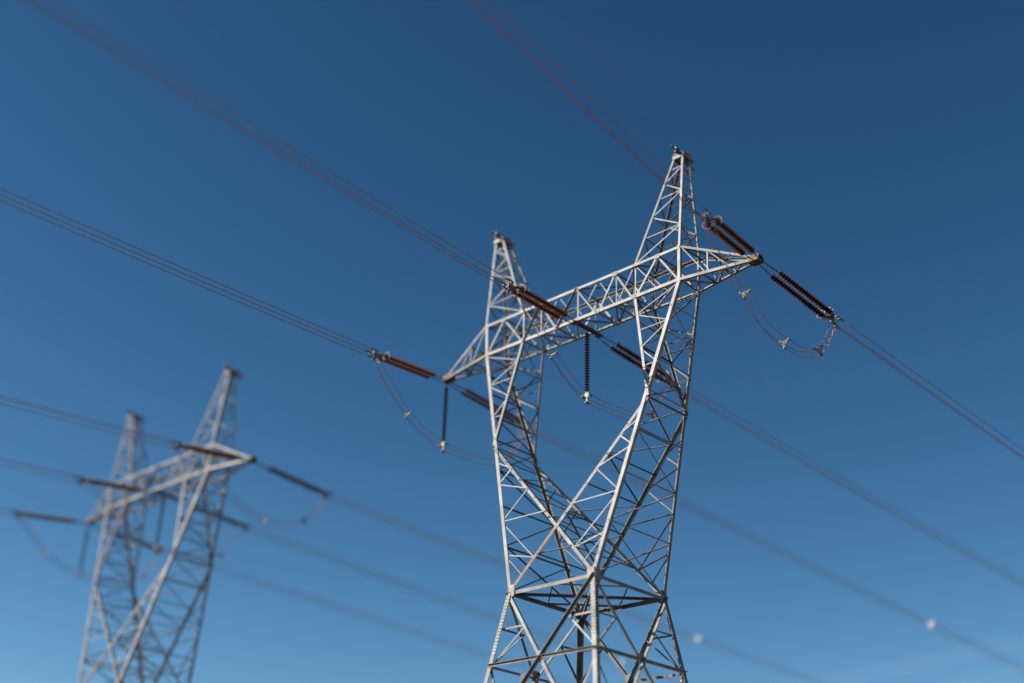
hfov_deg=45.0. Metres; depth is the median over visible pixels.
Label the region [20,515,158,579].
jumper wire
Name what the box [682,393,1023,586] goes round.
conductor
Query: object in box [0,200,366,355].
conductor
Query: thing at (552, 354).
wire spacer
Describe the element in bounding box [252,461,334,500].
strain insulator
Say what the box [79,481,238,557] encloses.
jumper wire
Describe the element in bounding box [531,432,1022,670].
conductor
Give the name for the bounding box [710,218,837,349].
jumper wire
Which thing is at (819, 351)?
wire spacer
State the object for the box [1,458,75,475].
conductor
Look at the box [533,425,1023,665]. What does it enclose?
conductor
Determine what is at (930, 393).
conductor
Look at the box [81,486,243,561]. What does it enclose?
jumper wire
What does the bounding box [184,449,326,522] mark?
jumper wire
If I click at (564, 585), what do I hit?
conductor
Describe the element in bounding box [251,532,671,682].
conductor
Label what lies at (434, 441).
jumper wire
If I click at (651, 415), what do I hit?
wire spacer
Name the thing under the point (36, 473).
conductor
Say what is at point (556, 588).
conductor
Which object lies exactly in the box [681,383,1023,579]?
conductor
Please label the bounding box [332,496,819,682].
conductor
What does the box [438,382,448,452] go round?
suspension insulator
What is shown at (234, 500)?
jumper wire
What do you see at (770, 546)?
conductor
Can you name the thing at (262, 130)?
conductor
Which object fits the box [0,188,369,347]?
conductor
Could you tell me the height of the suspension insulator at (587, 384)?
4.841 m
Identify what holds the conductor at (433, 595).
attached to the strain insulator at (242, 525)
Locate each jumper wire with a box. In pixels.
[16,515,155,580]
[19,522,156,585]
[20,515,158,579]
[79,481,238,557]
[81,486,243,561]
[83,480,243,556]
[176,447,322,523]
[177,452,321,528]
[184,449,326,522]
[374,362,520,464]
[377,368,519,459]
[378,356,523,457]
[509,292,667,416]
[510,295,670,421]
[513,286,672,414]
[701,221,829,351]
[706,227,833,357]
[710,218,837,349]
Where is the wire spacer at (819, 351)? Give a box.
[813,345,823,355]
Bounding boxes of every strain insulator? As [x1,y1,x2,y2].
[9,510,89,523]
[72,475,154,493]
[89,523,166,554]
[168,440,253,461]
[174,499,253,532]
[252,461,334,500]
[364,347,448,382]
[447,381,529,430]
[499,278,578,324]
[595,335,679,388]
[694,208,760,261]
[756,260,844,329]
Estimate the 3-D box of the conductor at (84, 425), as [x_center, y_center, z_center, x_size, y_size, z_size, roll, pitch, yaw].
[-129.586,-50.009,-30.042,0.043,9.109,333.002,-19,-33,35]
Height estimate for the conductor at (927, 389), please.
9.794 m
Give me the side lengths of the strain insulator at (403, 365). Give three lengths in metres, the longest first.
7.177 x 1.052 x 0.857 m
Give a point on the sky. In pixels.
(885, 138)
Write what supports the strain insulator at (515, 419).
attached to the transmission tower at (593, 576)
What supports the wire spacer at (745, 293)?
attached to the jumper wire at (749, 308)
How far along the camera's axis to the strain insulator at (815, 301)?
65.51 m
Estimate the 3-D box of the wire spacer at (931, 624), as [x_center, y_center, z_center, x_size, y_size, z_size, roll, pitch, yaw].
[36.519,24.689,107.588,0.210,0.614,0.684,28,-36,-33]
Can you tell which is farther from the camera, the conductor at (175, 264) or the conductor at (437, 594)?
the conductor at (437, 594)
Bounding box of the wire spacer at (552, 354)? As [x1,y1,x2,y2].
[548,351,557,359]
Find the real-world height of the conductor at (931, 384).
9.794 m
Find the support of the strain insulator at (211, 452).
attached to the transmission tower at (203, 484)
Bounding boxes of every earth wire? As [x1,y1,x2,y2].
[176,0,488,228]
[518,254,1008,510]
[554,0,668,141]
[695,171,1022,393]
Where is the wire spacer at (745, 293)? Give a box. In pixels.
[739,289,750,298]
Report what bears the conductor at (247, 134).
attached to the strain insulator at (539, 306)
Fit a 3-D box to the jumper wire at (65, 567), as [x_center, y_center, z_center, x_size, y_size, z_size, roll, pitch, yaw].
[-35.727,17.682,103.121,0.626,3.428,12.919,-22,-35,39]
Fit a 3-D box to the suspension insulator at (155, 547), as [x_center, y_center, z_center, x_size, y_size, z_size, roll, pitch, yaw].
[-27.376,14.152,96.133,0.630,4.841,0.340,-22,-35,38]
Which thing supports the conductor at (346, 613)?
attached to the strain insulator at (143, 543)
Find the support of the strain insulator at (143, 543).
attached to the transmission tower at (203, 484)
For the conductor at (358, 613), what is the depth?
119.23 m
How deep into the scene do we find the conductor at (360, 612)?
118.58 m
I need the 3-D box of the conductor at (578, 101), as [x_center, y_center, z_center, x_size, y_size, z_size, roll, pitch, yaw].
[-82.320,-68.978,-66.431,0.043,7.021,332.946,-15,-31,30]
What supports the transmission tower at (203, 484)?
on the ground
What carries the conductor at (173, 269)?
attached to the strain insulator at (403, 365)
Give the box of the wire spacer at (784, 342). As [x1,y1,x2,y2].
[779,338,789,348]
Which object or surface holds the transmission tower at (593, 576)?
on the ground
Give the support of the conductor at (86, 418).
attached to the strain insulator at (211, 452)
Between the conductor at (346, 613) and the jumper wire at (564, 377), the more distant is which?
the conductor at (346, 613)
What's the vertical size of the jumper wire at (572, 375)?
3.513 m
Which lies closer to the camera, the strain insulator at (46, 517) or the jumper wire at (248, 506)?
the jumper wire at (248, 506)
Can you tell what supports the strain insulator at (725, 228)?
attached to the transmission tower at (593, 576)
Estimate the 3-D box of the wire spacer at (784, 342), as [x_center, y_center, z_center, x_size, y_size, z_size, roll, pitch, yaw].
[13.820,0.143,62.668,0.140,0.549,0.616,30,-38,-33]
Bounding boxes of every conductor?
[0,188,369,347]
[0,194,363,349]
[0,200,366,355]
[0,395,172,440]
[0,398,166,441]
[0,403,167,446]
[0,460,71,476]
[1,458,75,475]
[1,465,72,481]
[24,0,501,285]
[33,0,498,280]
[49,0,505,277]
[165,551,573,682]
[168,550,575,681]
[175,558,563,682]
[251,528,679,682]
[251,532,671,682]
[255,527,679,680]
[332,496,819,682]
[332,500,810,682]
[336,495,825,682]
[469,0,700,217]
[471,0,694,210]
[488,0,703,207]
[530,428,1023,668]
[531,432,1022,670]
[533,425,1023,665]
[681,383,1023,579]
[681,389,1023,583]
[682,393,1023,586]
[838,325,1022,456]
[841,330,1022,458]
[845,322,1023,449]
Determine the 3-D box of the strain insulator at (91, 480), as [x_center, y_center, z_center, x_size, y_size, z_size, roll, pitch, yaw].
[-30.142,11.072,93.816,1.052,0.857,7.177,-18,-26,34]
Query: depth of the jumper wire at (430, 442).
74.97 m
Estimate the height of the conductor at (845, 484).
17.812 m
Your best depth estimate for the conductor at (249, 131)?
51.19 m
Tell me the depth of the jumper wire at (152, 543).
94.37 m
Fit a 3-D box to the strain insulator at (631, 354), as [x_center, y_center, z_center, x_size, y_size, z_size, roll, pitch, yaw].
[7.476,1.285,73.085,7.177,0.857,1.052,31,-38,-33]
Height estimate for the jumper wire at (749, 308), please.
3.074 m
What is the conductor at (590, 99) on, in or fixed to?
attached to the strain insulator at (725, 228)
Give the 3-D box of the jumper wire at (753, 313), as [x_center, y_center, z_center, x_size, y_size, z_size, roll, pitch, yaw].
[12.907,-1.648,61.983,0.840,3.077,12.686,-20,-34,36]
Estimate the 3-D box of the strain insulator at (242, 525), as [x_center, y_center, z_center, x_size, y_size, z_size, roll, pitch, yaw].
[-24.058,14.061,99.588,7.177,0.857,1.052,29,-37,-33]
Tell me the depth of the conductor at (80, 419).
80.08 m
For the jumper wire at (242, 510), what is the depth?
88.23 m
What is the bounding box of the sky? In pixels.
[0,0,1023,682]
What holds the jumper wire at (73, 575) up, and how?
hanging from the strain insulator at (143, 543)
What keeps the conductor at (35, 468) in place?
attached to the strain insulator at (91, 480)
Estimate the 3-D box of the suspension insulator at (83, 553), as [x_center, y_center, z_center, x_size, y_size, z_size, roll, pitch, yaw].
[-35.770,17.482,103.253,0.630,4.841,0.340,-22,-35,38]
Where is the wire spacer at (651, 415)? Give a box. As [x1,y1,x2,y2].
[646,411,654,419]
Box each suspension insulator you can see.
[76,524,89,578]
[152,495,164,553]
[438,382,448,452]
[581,328,592,404]
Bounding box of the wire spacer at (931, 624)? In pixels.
[927,621,934,628]
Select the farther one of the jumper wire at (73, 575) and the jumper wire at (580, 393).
the jumper wire at (73, 575)
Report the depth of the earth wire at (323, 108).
66.47 m
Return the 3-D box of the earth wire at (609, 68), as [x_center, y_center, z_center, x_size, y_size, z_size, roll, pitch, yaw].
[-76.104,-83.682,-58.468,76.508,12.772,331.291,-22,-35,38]
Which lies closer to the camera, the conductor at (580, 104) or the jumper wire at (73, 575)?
the conductor at (580, 104)
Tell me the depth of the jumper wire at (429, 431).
74.57 m
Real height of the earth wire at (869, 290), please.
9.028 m
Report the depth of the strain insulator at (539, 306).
66.85 m
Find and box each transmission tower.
[78,364,256,682]
[442,144,763,682]

